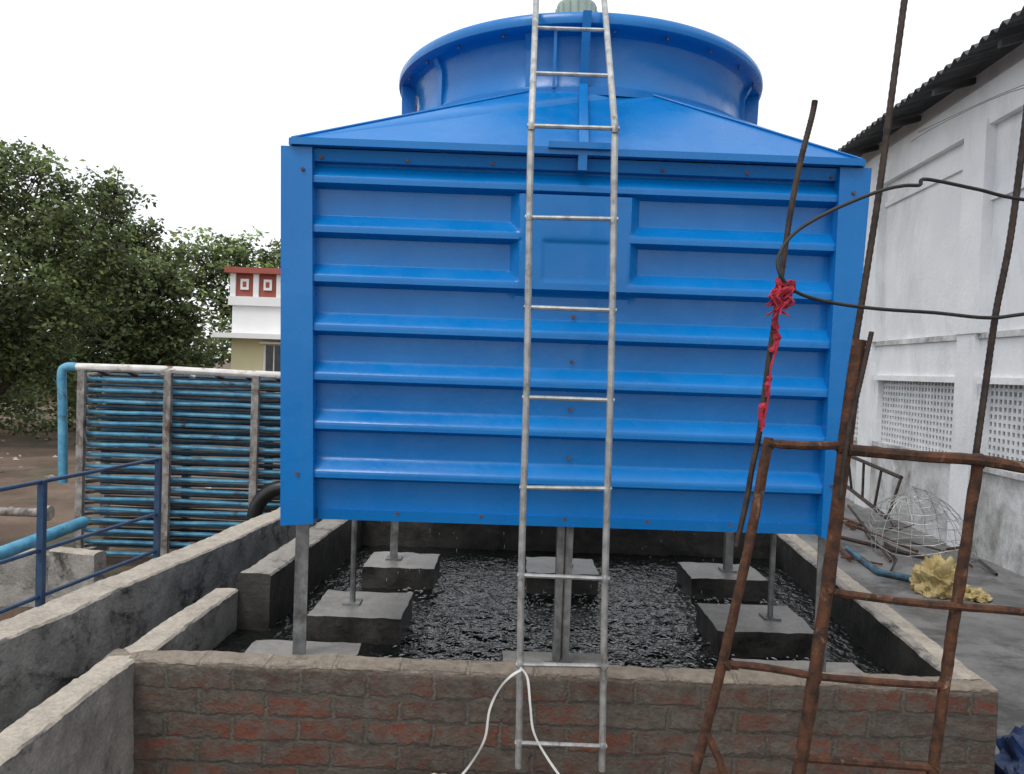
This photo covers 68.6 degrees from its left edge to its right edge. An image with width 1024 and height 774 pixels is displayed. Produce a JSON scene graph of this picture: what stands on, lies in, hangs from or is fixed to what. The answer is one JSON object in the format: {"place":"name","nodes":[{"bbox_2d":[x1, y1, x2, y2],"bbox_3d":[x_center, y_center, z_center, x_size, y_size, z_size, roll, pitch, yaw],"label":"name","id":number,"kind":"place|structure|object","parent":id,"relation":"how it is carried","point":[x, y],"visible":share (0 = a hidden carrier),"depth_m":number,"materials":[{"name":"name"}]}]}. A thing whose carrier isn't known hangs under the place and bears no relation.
{"place":"outdoors","nodes":[
{"label":"outdoors","id":0,"kind":"place"},
{"bbox_2d":[0,360,317,620],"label":"ground","id":1,"kind":"structure","parent":0,"point":[37,461],"depth_m":9.18,"materials":[{"name":"soil"}]},
{"bbox_2d":[0,547,106,607],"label":"concrete wall","id":2,"kind":"structure","parent":1,"relation":"on","point":[64,565],"depth_m":4.54,"materials":[{"name":"grey concrete"}]},
{"bbox_2d":[0,506,88,559],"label":"blue water pipe","id":3,"kind":"object","parent":2,"relation":"on","point":[13,548],"visible":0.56,"depth_m":4.92,"materials":[{"name":"paint"}]},
{"bbox_2d":[0,457,161,613],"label":"blue handrail","id":4,"kind":"object","parent":1,"relation":"on","point":[41,593],"visible":0.67,"depth_m":3.13,"materials":[{"name":"metal"}]},
{"bbox_2d":[0,136,173,394],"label":"neem tree","id":5,"kind":"object","parent":1,"relation":"on","point":[18,336],"visible":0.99,"depth_m":11.64,"materials":[{"name":"green plant"}]},
{"bbox_2d":[0,358,200,446],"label":"shrubs","id":6,"kind":"object","parent":1,"relation":"on","point":[27,402],"visible":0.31,"depth_m":13.89,"materials":[{"name":"green plant"}]},
{"bbox_2d":[1,187,215,398],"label":"neem tree","id":7,"kind":"object","parent":1,"relation":"on","point":[167,332],"visible":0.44,"depth_m":15.57,"materials":[{"name":"green plant"}]},
{"bbox_2d":[0,251,231,392],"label":"distant trees","id":8,"kind":"object","parent":1,"relation":"on","point":[215,351],"visible":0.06,"depth_m":29.68,"materials":[{"name":"green plant"}]},
{"bbox_2d":[0,435,259,507],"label":"stones","id":9,"kind":"object","parent":1,"relation":"on","point":[16,459],"visible":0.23,"depth_m":10.91,"materials":[{"name":"stone"}]},
{"bbox_2d":[0,508,312,731],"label":"channel wall","id":10,"kind":"structure","parent":1,"relation":"on","point":[48,650],"depth_m":3.17,"materials":[{"name":"concrete"}]},
{"bbox_2d":[246,480,279,520],"bbox_3d":[-1.610,1.040,3.063,0.644,0.609,4.880,2,2,0],"label":"black drain pipe","id":11,"kind":"object","parent":10,"relation":"attached to","point":[264,496],"visible":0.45,"depth_m":5.40,"materials":[{"name":"black plastic"}]},
{"bbox_2d":[57,362,321,558],"bbox_3d":[-2.269,0.609,5.765,2.292,1.523,0.390,2,2,0],"label":"condenser pipe rack","id":12,"kind":"object","parent":1,"relation":"on","point":[227,401],"visible":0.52,"depth_m":5.63,"materials":[{"name":"metal"}]},
{"bbox_2d":[149,225,280,342],"bbox_3d":[-13.831,-4.020,38.248,11.071,8.489,4.523,2,2,0],"label":"neem tree","id":13,"kind":"object","parent":1,"relation":"on","point":[217,263],"visible":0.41,"depth_m":37.90,"materials":[{"name":"green plant"}]},
{"bbox_2d":[0,519,997,773],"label":"water basin","id":14,"kind":"object","parent":1,"relation":"on","point":[172,695],"visible":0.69,"depth_m":2.63,"materials":[{"name":"concrete"}]},
{"bbox_2d":[209,521,891,675],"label":"basin water","id":15,"kind":"structure","parent":14,"relation":"in","point":[465,608],"depth_m":3.85,"materials":[{"name":"black liquid"}]},
{"bbox_2d":[280,10,871,673],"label":"cooling tower","id":16,"kind":"structure","parent":14,"relation":"on","point":[402,312],"depth_m":2.77,"materials":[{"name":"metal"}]},
{"bbox_2d":[515,0,619,771],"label":"steel ladder","id":17,"kind":"object","parent":16,"relation":"attached to","point":[609,399],"visible":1,"depth_m":2.50,"materials":[{"name":"silver metal"}]},
{"bbox_2d":[461,667,559,773],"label":"cable","id":18,"kind":"object","parent":17,"relation":"attached to","point":[531,718],"visible":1,"depth_m":2.49,"materials":[{"name":"white plastic"}]},
{"bbox_2d":[555,0,597,11],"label":"fan motor","id":19,"kind":"object","parent":16,"relation":"on","point":[572,5],"visible":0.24,"depth_m":3.78,"materials":[{"name":"green paint"}]},
{"bbox_2d":[689,339,1023,773],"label":"rusty steel frame","id":20,"kind":"object","parent":1,"relation":"on","point":[815,676],"visible":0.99,"depth_m":1.90,"materials":[{"name":"brown metal"}]},
{"bbox_2d":[733,0,1023,546],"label":"reinforcing bar","id":21,"kind":"object","parent":20,"relation":"attached to","point":[874,226],"visible":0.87,"depth_m":1.91,"materials":[{"name":"brown metal"}]},
{"bbox_2d":[757,278,795,431],"bbox_3d":[0.670,-0.079,1.884,0.083,0.387,0.066,2,2,0],"label":"red cloth","id":22,"kind":"object","parent":21,"relation":"attached to","point":[780,290],"visible":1,"depth_m":1.88,"materials":[{"name":"red fabric"}]},
{"bbox_2d":[776,177,1023,319],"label":"black cable","id":23,"kind":"object","parent":21,"relation":"attached to","point":[804,225],"visible":1,"depth_m":1.87,"materials":[{"name":"black rubber"}]},
{"bbox_2d":[838,6,1023,576],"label":"white warehouse","id":24,"kind":"structure","parent":1,"relation":"on","point":[939,247],"depth_m":7.60,"materials":[{"name":"plaster"},{"name":"concrete"},{"name":"corrugated roof sheeting"}]},
{"bbox_2d":[911,85,1022,141],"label":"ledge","id":25,"kind":"object","parent":24,"relation":"attached to","point":[971,108],"visible":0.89,"depth_m":6.25,"materials":[{"name":"white concrete"}]},
{"bbox_2d":[211,266,280,392],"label":"cream building","id":26,"kind":"structure","parent":0,"point":[254,299],"depth_m":27.95,"materials":[{"name":"paint"}]},
{"bbox_2d":[0,0,1023,359],"label":"sky","id":27,"kind":"structure","parent":0,"point":[196,102],"materials":[{"name":"white"}]},
{"bbox_2d":[796,498,1023,753],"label":"paved yard","id":28,"kind":"structure","parent":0,"point":[990,648],"depth_m":5.28,"materials":[{"name":"grey concrete"}]},
{"bbox_2d":[847,456,902,519],"bbox_3d":[3.983,1.016,8.934,0.292,0.624,2.665,2,2,7],"label":"iron ladder frame","id":29,"kind":"object","parent":28,"relation":"on","point":[861,496],"visible":0.49,"depth_m":8.11,"materials":[{"name":"grey metal"}]},
{"bbox_2d":[839,505,997,582],"bbox_3d":[3.594,1.381,7.220,1.511,0.310,2.912,2,2,0],"label":"scrap pipe","id":30,"kind":"object","parent":28,"relation":"on","point":[849,553],"visible":0.63,"depth_m":6.82,"materials":[{"name":"metal"}]},
{"bbox_2d":[866,482,974,564],"bbox_3d":[3.746,1.229,6.863,0.813,0.721,0.988,2,2,0],"label":"wire basket","id":31,"kind":"object","parent":28,"relation":"on","point":[907,504],"visible":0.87,"depth_m":6.86,"materials":[{"name":"metal"}]},
{"bbox_2d":[909,553,969,598],"bbox_3d":[3.236,1.406,5.681,0.412,0.303,0.378,2,2,0],"label":"plastic sack","id":32,"kind":"object","parent":28,"relation":"on","point":[932,577],"visible":0.81,"depth_m":5.60,"materials":[{"name":"yellow plastic"}]},
{"bbox_2d":[963,587,992,602],"bbox_3d":[3.430,1.528,5.590,0.244,0.077,0.259,2,2,0],"label":"plastic sack","id":33,"kind":"object","parent":28,"relation":"on","point":[978,595],"visible":0.86,"depth_m":5.52,"materials":[{"name":"yellow plastic"}]},
{"bbox_2d":[996,725,1023,773],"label":"blue tarpaulin","id":34,"kind":"object","parent":28,"relation":"on","point":[1010,756],"visible":0.81,"depth_m":2.78,"materials":[{"name":"blue plastic"}]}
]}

